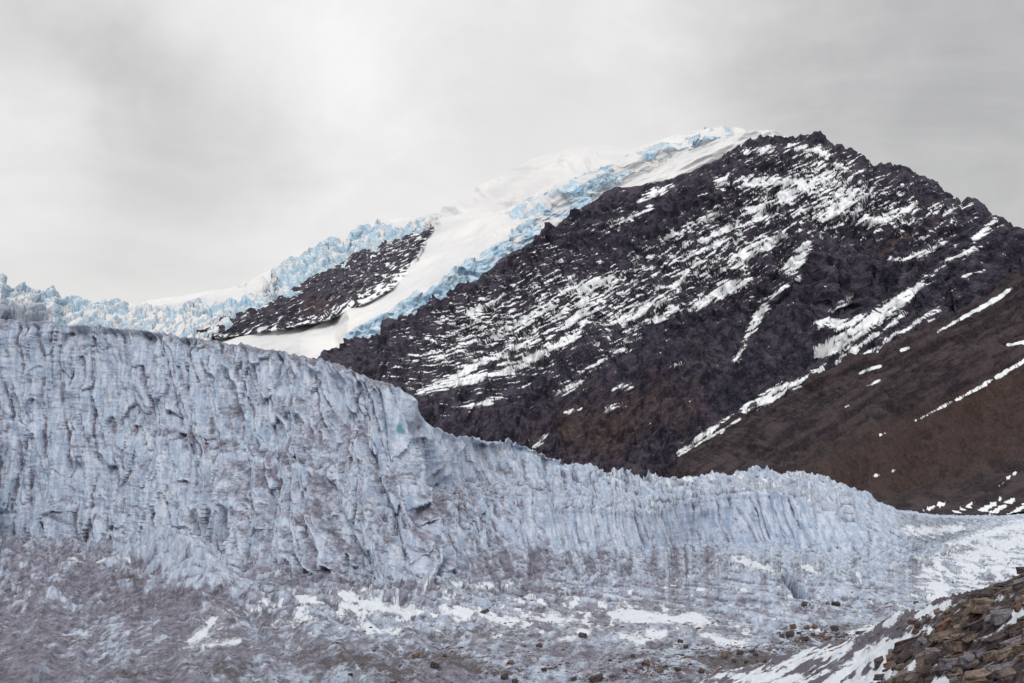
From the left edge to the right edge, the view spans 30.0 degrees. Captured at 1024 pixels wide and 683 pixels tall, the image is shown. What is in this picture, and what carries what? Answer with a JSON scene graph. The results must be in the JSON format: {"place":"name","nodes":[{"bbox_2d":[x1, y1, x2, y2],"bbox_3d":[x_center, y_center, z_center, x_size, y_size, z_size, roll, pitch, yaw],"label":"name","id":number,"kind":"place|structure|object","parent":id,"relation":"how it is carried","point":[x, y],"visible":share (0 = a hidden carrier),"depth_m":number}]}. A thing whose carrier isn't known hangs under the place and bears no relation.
{"place":"outdoors","nodes":[
{"label":"outdoors","id":0,"kind":"place"},
{"bbox_2d":[0,212,451,340],"bbox_3d":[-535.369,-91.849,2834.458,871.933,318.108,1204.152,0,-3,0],"label":"icefall","id":1,"kind":"object","parent":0,"point":[188,315],"visible":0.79,"depth_m":2793.43},
{"bbox_2d":[63,126,787,358],"bbox_3d":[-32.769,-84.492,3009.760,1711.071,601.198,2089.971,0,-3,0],"label":"snow slope","id":2,"kind":"structure","parent":0,"point":[464,248],"depth_m":2806.93},
{"bbox_2d":[197,224,433,338],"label":"rock outcrop","id":3,"kind":"object","parent":2,"relation":"on","point":[363,276],"visible":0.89,"depth_m":2760.50},
{"bbox_2d":[0,321,1023,682],"bbox_3d":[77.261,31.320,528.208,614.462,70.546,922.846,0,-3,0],"label":"glacier","id":4,"kind":"object","parent":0,"point":[182,509],"visible":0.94,"depth_m":236.00},
{"bbox_2d":[412,652,419,658],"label":"stone","id":5,"kind":"object","parent":4,"relation":"on","point":[416,655],"visible":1,"depth_m":150.43},
{"bbox_2d":[430,661,438,668],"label":"stone","id":6,"kind":"object","parent":4,"relation":"on","point":[435,665],"visible":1,"depth_m":141.78},
{"bbox_2d":[480,608,488,613],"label":"stone","id":7,"kind":"object","parent":4,"relation":"on","point":[484,611],"visible":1,"depth_m":176.79},
{"bbox_2d":[500,672,507,679],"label":"stone","id":8,"kind":"object","parent":4,"relation":"on","point":[504,676],"visible":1,"depth_m":136.86},
{"bbox_2d":[506,660,514,664],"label":"stone","id":9,"kind":"object","parent":4,"relation":"on","point":[509,662],"visible":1,"depth_m":142.86},
{"bbox_2d":[578,632,586,638],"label":"stone","id":10,"kind":"object","parent":4,"relation":"on","point":[582,635],"visible":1,"depth_m":165.07},
{"bbox_2d":[588,673,603,682],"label":"stone","id":11,"kind":"object","parent":4,"relation":"on","point":[595,678],"visible":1,"depth_m":135.74},
{"bbox_2d":[641,659,649,664],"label":"stone","id":12,"kind":"object","parent":4,"relation":"on","point":[645,662],"visible":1,"depth_m":142.51},
{"bbox_2d":[331,539,1009,682],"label":"rubble","id":13,"kind":"object","parent":4,"relation":"on","point":[755,647],"visible":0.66,"depth_m":153.65},
{"bbox_2d":[698,668,704,673],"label":"stone","id":14,"kind":"object","parent":4,"relation":"on","point":[701,670],"visible":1,"depth_m":138.50},
{"bbox_2d":[721,651,728,658],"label":"stone","id":15,"kind":"object","parent":4,"relation":"on","point":[724,654],"visible":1,"depth_m":148.90},
{"bbox_2d":[736,650,743,654],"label":"stone","id":16,"kind":"object","parent":4,"relation":"on","point":[739,652],"visible":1,"depth_m":150.86},
{"bbox_2d":[786,630,793,637],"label":"stone","id":17,"kind":"object","parent":4,"relation":"on","point":[789,633],"visible":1,"depth_m":165.45},
{"bbox_2d":[789,624,796,629],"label":"stone","id":18,"kind":"object","parent":4,"relation":"on","point":[792,626],"visible":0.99,"depth_m":171.05},
{"bbox_2d":[823,636,831,639],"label":"stone","id":19,"kind":"object","parent":4,"relation":"on","point":[827,637],"visible":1,"depth_m":164.56},
{"bbox_2d":[830,625,838,630],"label":"stone","id":20,"kind":"object","parent":4,"relation":"on","point":[833,627],"visible":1,"depth_m":169.75},
{"bbox_2d":[831,601,840,606],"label":"stone","id":21,"kind":"object","parent":4,"relation":"on","point":[837,603],"visible":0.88,"depth_m":193.90},
{"bbox_2d":[695,574,1023,682],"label":"moraine","id":22,"kind":"structure","parent":4,"relation":"on","point":[855,664],"depth_m":82.06},
{"bbox_2d":[874,656,883,667],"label":"rock","id":23,"kind":"object","parent":22,"relation":"on","point":[878,661],"visible":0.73,"depth_m":72.14},
{"bbox_2d":[873,673,884,680],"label":"rock","id":24,"kind":"object","parent":22,"relation":"on","point":[878,677],"visible":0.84,"depth_m":65.70},
{"bbox_2d":[883,661,894,667],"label":"rock","id":25,"kind":"object","parent":22,"relation":"on","point":[887,665],"visible":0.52,"depth_m":65.60},
{"bbox_2d":[885,653,893,662],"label":"rock","id":26,"kind":"object","parent":22,"relation":"on","point":[889,657],"visible":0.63,"depth_m":70.25},
{"bbox_2d":[884,676,894,682],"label":"rock","id":27,"kind":"object","parent":22,"relation":"on","point":[890,680],"visible":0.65,"depth_m":61.93},
{"bbox_2d":[758,575,1023,682],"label":"rubble","id":28,"kind":"object","parent":22,"relation":"on","point":[956,632],"visible":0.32,"depth_m":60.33},
{"bbox_2d":[891,650,902,657],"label":"rock","id":29,"kind":"object","parent":22,"relation":"on","point":[894,654],"visible":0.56,"depth_m":69.80},
{"bbox_2d":[895,663,903,669],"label":"rock","id":30,"kind":"object","parent":22,"relation":"on","point":[899,666],"visible":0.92,"depth_m":63.38},
{"bbox_2d":[895,678,904,682],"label":"rock","id":31,"kind":"object","parent":22,"relation":"on","point":[901,680],"visible":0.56,"depth_m":60.90},
{"bbox_2d":[893,669,907,681],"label":"rock","id":32,"kind":"object","parent":22,"relation":"on","point":[897,676],"visible":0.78,"depth_m":61.45},
{"bbox_2d":[893,648,913,664],"bbox_3d":[13.181,10.637,64.465,0.702,0.382,0.525,-34,-7,-22],"label":"rock","id":33,"kind":"object","parent":22,"relation":"on","point":[905,654],"visible":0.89,"depth_m":64.29},
{"bbox_2d":[901,622,908,628],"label":"rock","id":34,"kind":"object","parent":22,"relation":"on","point":[905,625],"visible":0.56,"depth_m":74.28},
{"bbox_2d":[892,636,918,651],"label":"boulder","id":35,"kind":"object","parent":22,"relation":"on","point":[901,645],"visible":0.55,"depth_m":69.45},
{"bbox_2d":[902,670,916,675],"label":"rock","id":36,"kind":"object","parent":22,"relation":"on","point":[907,673],"visible":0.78,"depth_m":60.96},
{"bbox_2d":[905,673,915,682],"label":"rock","id":37,"kind":"object","parent":22,"relation":"on","point":[908,678],"visible":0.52,"depth_m":60.75},
{"bbox_2d":[906,617,917,624],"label":"rock","id":38,"kind":"object","parent":22,"relation":"on","point":[911,620],"visible":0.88,"depth_m":73.08},
{"bbox_2d":[911,628,919,633],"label":"rock","id":39,"kind":"object","parent":22,"relation":"on","point":[915,630],"visible":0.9,"depth_m":71.04},
{"bbox_2d":[910,673,923,682],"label":"rock","id":40,"kind":"object","parent":22,"relation":"on","point":[916,678],"visible":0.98,"depth_m":59.29},
{"bbox_2d":[914,621,920,627],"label":"rock","id":41,"kind":"object","parent":22,"relation":"on","point":[917,624],"visible":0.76,"depth_m":71.11},
{"bbox_2d":[915,658,924,673],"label":"rock","id":42,"kind":"object","parent":22,"relation":"on","point":[920,665],"visible":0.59,"depth_m":60.17},
{"bbox_2d":[915,650,924,662],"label":"rock","id":43,"kind":"object","parent":22,"relation":"on","point":[919,657],"visible":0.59,"depth_m":61.26},
{"bbox_2d":[917,637,927,643],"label":"rock","id":44,"kind":"object","parent":22,"relation":"on","point":[923,640],"visible":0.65,"depth_m":64.41},
{"bbox_2d":[920,617,927,624],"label":"rock","id":45,"kind":"object","parent":22,"relation":"on","point":[924,621],"visible":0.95,"depth_m":70.25},
{"bbox_2d":[918,663,932,677],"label":"rock","id":46,"kind":"object","parent":22,"relation":"on","point":[924,671],"visible":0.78,"depth_m":59.56},
{"bbox_2d":[925,676,934,682],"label":"rock","id":47,"kind":"object","parent":22,"relation":"on","point":[929,680],"visible":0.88,"depth_m":56.87},
{"bbox_2d":[924,651,938,666],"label":"rock","id":48,"kind":"object","parent":22,"relation":"on","point":[931,658],"visible":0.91,"depth_m":59.86},
{"bbox_2d":[927,642,935,647],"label":"rock","id":49,"kind":"object","parent":22,"relation":"on","point":[932,645],"visible":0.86,"depth_m":61.30},
{"bbox_2d":[925,648,940,654],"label":"boulder","id":50,"kind":"object","parent":22,"relation":"on","point":[929,650],"visible":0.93,"depth_m":60.40},
{"bbox_2d":[933,608,939,615],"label":"rock","id":51,"kind":"object","parent":22,"relation":"on","point":[936,611],"visible":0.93,"depth_m":68.38},
{"bbox_2d":[924,630,952,642],"bbox_3d":[13.680,9.412,61.109,0.979,0.277,0.566,-18,-9,15],"label":"boulder","id":52,"kind":"object","parent":22,"relation":"on","point":[933,637],"visible":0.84,"depth_m":60.91},
{"bbox_2d":[934,667,945,675],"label":"rock","id":53,"kind":"object","parent":22,"relation":"on","point":[938,671],"visible":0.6,"depth_m":54.32},
{"bbox_2d":[936,653,943,658],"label":"rock","id":54,"kind":"object","parent":22,"relation":"on","point":[940,655],"visible":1,"depth_m":59.78},
{"bbox_2d":[934,618,952,631],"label":"boulder","id":55,"kind":"object","parent":22,"relation":"on","point":[940,626],"visible":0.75,"depth_m":62.77},
{"bbox_2d":[941,614,954,620],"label":"boulder","id":56,"kind":"object","parent":22,"relation":"on","point":[946,617],"visible":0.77,"depth_m":62.98},
{"bbox_2d":[938,658,959,669],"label":"boulder","id":57,"kind":"object","parent":22,"relation":"on","point":[946,663],"visible":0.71,"depth_m":53.17},
{"bbox_2d":[946,673,957,678],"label":"rock","id":58,"kind":"object","parent":22,"relation":"on","point":[952,675],"visible":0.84,"depth_m":51.37},
{"bbox_2d":[949,676,958,682],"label":"rock","id":59,"kind":"object","parent":22,"relation":"on","point":[953,679],"visible":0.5,"depth_m":50.92},
{"bbox_2d":[949,633,962,640],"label":"rock","id":60,"kind":"object","parent":22,"relation":"on","point":[954,636],"visible":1,"depth_m":59.40},
{"bbox_2d":[951,667,961,672],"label":"rock","id":61,"kind":"object","parent":22,"relation":"on","point":[954,670],"visible":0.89,"depth_m":51.57},
{"bbox_2d":[951,652,962,657],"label":"rock","id":62,"kind":"object","parent":22,"relation":"on","point":[957,655],"visible":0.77,"depth_m":53.63},
{"bbox_2d":[952,663,961,668],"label":"rock","id":63,"kind":"object","parent":22,"relation":"on","point":[956,665],"visible":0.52,"depth_m":52.05},
{"bbox_2d":[946,641,968,652],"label":"boulder","id":64,"kind":"object","parent":22,"relation":"on","point":[955,646],"visible":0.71,"depth_m":53.61},
{"bbox_2d":[953,623,963,632],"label":"rock","id":65,"kind":"object","parent":22,"relation":"on","point":[957,627],"visible":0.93,"depth_m":60.21},
{"bbox_2d":[958,599,967,604],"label":"rock","id":66,"kind":"object","parent":22,"relation":"on","point":[962,601],"visible":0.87,"depth_m":65.43},
{"bbox_2d":[960,616,968,623],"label":"rock","id":67,"kind":"object","parent":22,"relation":"on","point":[963,620],"visible":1,"depth_m":60.25},
{"bbox_2d":[961,621,968,626],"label":"rock","id":68,"kind":"object","parent":22,"relation":"on","point":[964,624],"visible":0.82,"depth_m":60.04},
{"bbox_2d":[961,610,969,618],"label":"rock","id":69,"kind":"object","parent":22,"relation":"on","point":[964,614],"visible":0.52,"depth_m":60.70},
{"bbox_2d":[959,654,978,667],"bbox_3d":[11.649,8.125,48.470,0.445,0.311,0.494,-11,2,-19],"label":"boulder","id":70,"kind":"object","parent":22,"relation":"on","point":[967,660],"visible":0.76,"depth_m":48.41},
{"bbox_2d":[962,633,978,642],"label":"rock","id":71,"kind":"object","parent":22,"relation":"on","point":[968,638],"visible":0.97,"depth_m":53.34},
{"bbox_2d":[968,612,978,617],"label":"rock","id":72,"kind":"object","parent":22,"relation":"on","point":[971,615],"visible":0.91,"depth_m":59.88},
{"bbox_2d":[969,592,980,598],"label":"rock","id":73,"kind":"object","parent":22,"relation":"on","point":[975,595],"visible":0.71,"depth_m":62.01},
{"bbox_2d":[971,659,978,667],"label":"rock","id":74,"kind":"object","parent":22,"relation":"on","point":[974,664],"visible":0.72,"depth_m":48.15},
{"bbox_2d":[962,668,990,682],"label":"boulder","id":75,"kind":"object","parent":22,"relation":"on","point":[973,676],"visible":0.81,"depth_m":44.50},
{"bbox_2d":[968,618,984,630],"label":"rock","id":76,"kind":"object","parent":22,"relation":"on","point":[976,625],"visible":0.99,"depth_m":53.75},
{"bbox_2d":[966,597,993,613],"bbox_3d":[14.719,8.268,59.662,0.881,0.501,0.732,0,-3,-6],"label":"boulder","id":77,"kind":"object","parent":22,"relation":"on","point":[978,606],"visible":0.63,"depth_m":59.33},
{"bbox_2d":[973,647,992,658],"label":"boulder","id":78,"kind":"object","parent":22,"relation":"on","point":[978,653],"visible":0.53,"depth_m":47.37},
{"bbox_2d":[977,680,989,682],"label":"rock","id":79,"kind":"object","parent":22,"relation":"on","point":[984,681],"visible":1,"depth_m":43.87},
{"bbox_2d":[983,614,991,629],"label":"rock","id":80,"kind":"object","parent":22,"relation":"on","point":[986,623],"visible":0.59,"depth_m":53.55},
{"bbox_2d":[980,589,995,598],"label":"rock","id":81,"kind":"object","parent":22,"relation":"on","point":[989,593],"visible":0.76,"depth_m":60.55},
{"bbox_2d":[982,661,995,669],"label":"rock","id":82,"kind":"object","parent":22,"relation":"on","point":[989,665],"visible":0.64,"depth_m":45.19},
{"bbox_2d":[986,673,992,678],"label":"rock","id":83,"kind":"object","parent":22,"relation":"on","point":[988,676],"visible":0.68,"depth_m":44.14},
{"bbox_2d":[983,650,996,661],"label":"boulder","id":84,"kind":"object","parent":22,"relation":"on","point":[988,656],"visible":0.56,"depth_m":45.70},
{"bbox_2d":[983,631,1009,649],"bbox_3d":[11.978,7.375,47.119,0.678,0.269,0.427,-22,7,13],"label":"boulder","id":85,"kind":"object","parent":22,"relation":"on","point":[993,641],"visible":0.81,"depth_m":47.01},
{"bbox_2d":[992,669,1005,679],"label":"rock","id":86,"kind":"object","parent":22,"relation":"on","point":[995,675],"visible":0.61,"depth_m":41.96},
{"bbox_2d":[989,608,1011,625],"bbox_3d":[13.585,7.599,52.948,0.689,0.350,0.559,-10,9,1],"label":"boulder","id":87,"kind":"object","parent":22,"relation":"on","point":[998,617],"visible":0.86,"depth_m":52.74},
{"bbox_2d":[993,582,1007,586],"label":"rock","id":88,"kind":"object","parent":22,"relation":"on","point":[1002,584],"visible":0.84,"depth_m":60.74},
{"bbox_2d":[987,661,1014,672],"bbox_3d":[10.975,7.276,42.691,0.731,0.186,0.671,-11,-13,12],"label":"boulder","id":89,"kind":"object","parent":22,"relation":"on","point":[1007,665],"visible":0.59,"depth_m":42.45},
{"bbox_2d":[999,642,1005,648],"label":"rock","id":90,"kind":"object","parent":22,"relation":"on","point":[1002,644],"visible":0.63,"depth_m":45.67},
{"bbox_2d":[992,645,1013,660],"bbox_3d":[11.606,7.269,44.708,0.700,0.206,0.406,-24,-4,3],"label":"boulder","id":91,"kind":"object","parent":22,"relation":"on","point":[1001,654],"visible":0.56,"depth_m":44.57},
{"bbox_2d":[1000,586,1012,594],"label":"rock","id":92,"kind":"object","parent":22,"relation":"on","point":[1006,591],"visible":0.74,"depth_m":57.32},
{"bbox_2d":[999,668,1015,682],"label":"rock","id":93,"kind":"object","parent":22,"relation":"on","point":[1007,672],"visible":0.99,"depth_m":39.36},
{"bbox_2d":[1004,675,1013,682],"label":"rock","id":94,"kind":"object","parent":22,"relation":"on","point":[1008,679],"visible":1,"depth_m":39.14},
{"bbox_2d":[1003,634,1022,646],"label":"boulder","id":95,"kind":"object","parent":22,"relation":"on","point":[1008,642],"visible":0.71,"depth_m":45.05},
{"bbox_2d":[1003,621,1023,633],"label":"boulder","id":96,"kind":"object","parent":22,"relation":"on","point":[1011,628],"visible":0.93,"depth_m":46.48},
{"bbox_2d":[1011,631,1021,637],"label":"rock","id":97,"kind":"object","parent":22,"relation":"on","point":[1015,633],"visible":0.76,"depth_m":45.93},
{"bbox_2d":[1011,642,1023,654],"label":"rock","id":98,"kind":"object","parent":22,"relation":"on","point":[1017,648],"visible":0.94,"depth_m":42.95},
{"bbox_2d":[1012,602,1023,611],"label":"rock","id":99,"kind":"object","parent":22,"relation":"on","point":[1018,606],"visible":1,"depth_m":51.78},
{"bbox_2d":[1013,577,1023,590],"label":"rock","id":100,"kind":"object","parent":22,"relation":"on","point":[1016,582],"visible":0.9,"depth_m":56.18},
{"bbox_2d":[1013,653,1023,660],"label":"rock","id":101,"kind":"object","parent":22,"relation":"on","point":[1019,657],"visible":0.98,"depth_m":41.19},
{"bbox_2d":[1015,596,1022,603],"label":"rock","id":102,"kind":"object","parent":22,"relation":"on","point":[1018,599],"visible":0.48,"depth_m":52.70},
{"bbox_2d":[1015,567,1023,573],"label":"rock","id":103,"kind":"object","parent":22,"relation":"on","point":[1019,570],"visible":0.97,"depth_m":58.18},
{"bbox_2d":[1015,584,1023,591],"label":"rock","id":104,"kind":"object","parent":22,"relation":"on","point":[1018,586],"visible":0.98,"depth_m":55.49},
{"bbox_2d":[1017,615,1023,622],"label":"rock","id":105,"kind":"object","parent":22,"relation":"on","point":[1020,619],"visible":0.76,"depth_m":47.34},
{"bbox_2d":[0,0,1023,303],"label":"sky","id":106,"kind":"structure","parent":0,"point":[150,149]},
{"bbox_2d":[439,129,703,215],"bbox_3d":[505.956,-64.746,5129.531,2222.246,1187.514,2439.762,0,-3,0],"label":"snow dome","id":107,"kind":"structure","parent":0,"point":[522,182],"depth_m":5390.17},
{"bbox_2d":[312,131,1023,513],"bbox_3d":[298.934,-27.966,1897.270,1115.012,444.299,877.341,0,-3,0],"label":"mountain","id":108,"kind":"structure","parent":0,"point":[652,327],"depth_m":1977.80},
{"bbox_2d":[663,269,1023,515],"bbox_3d":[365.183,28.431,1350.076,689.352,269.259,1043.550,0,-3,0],"label":"scree slope","id":109,"kind":"structure","parent":0,"point":[928,418],"depth_m":1206.17}
]}

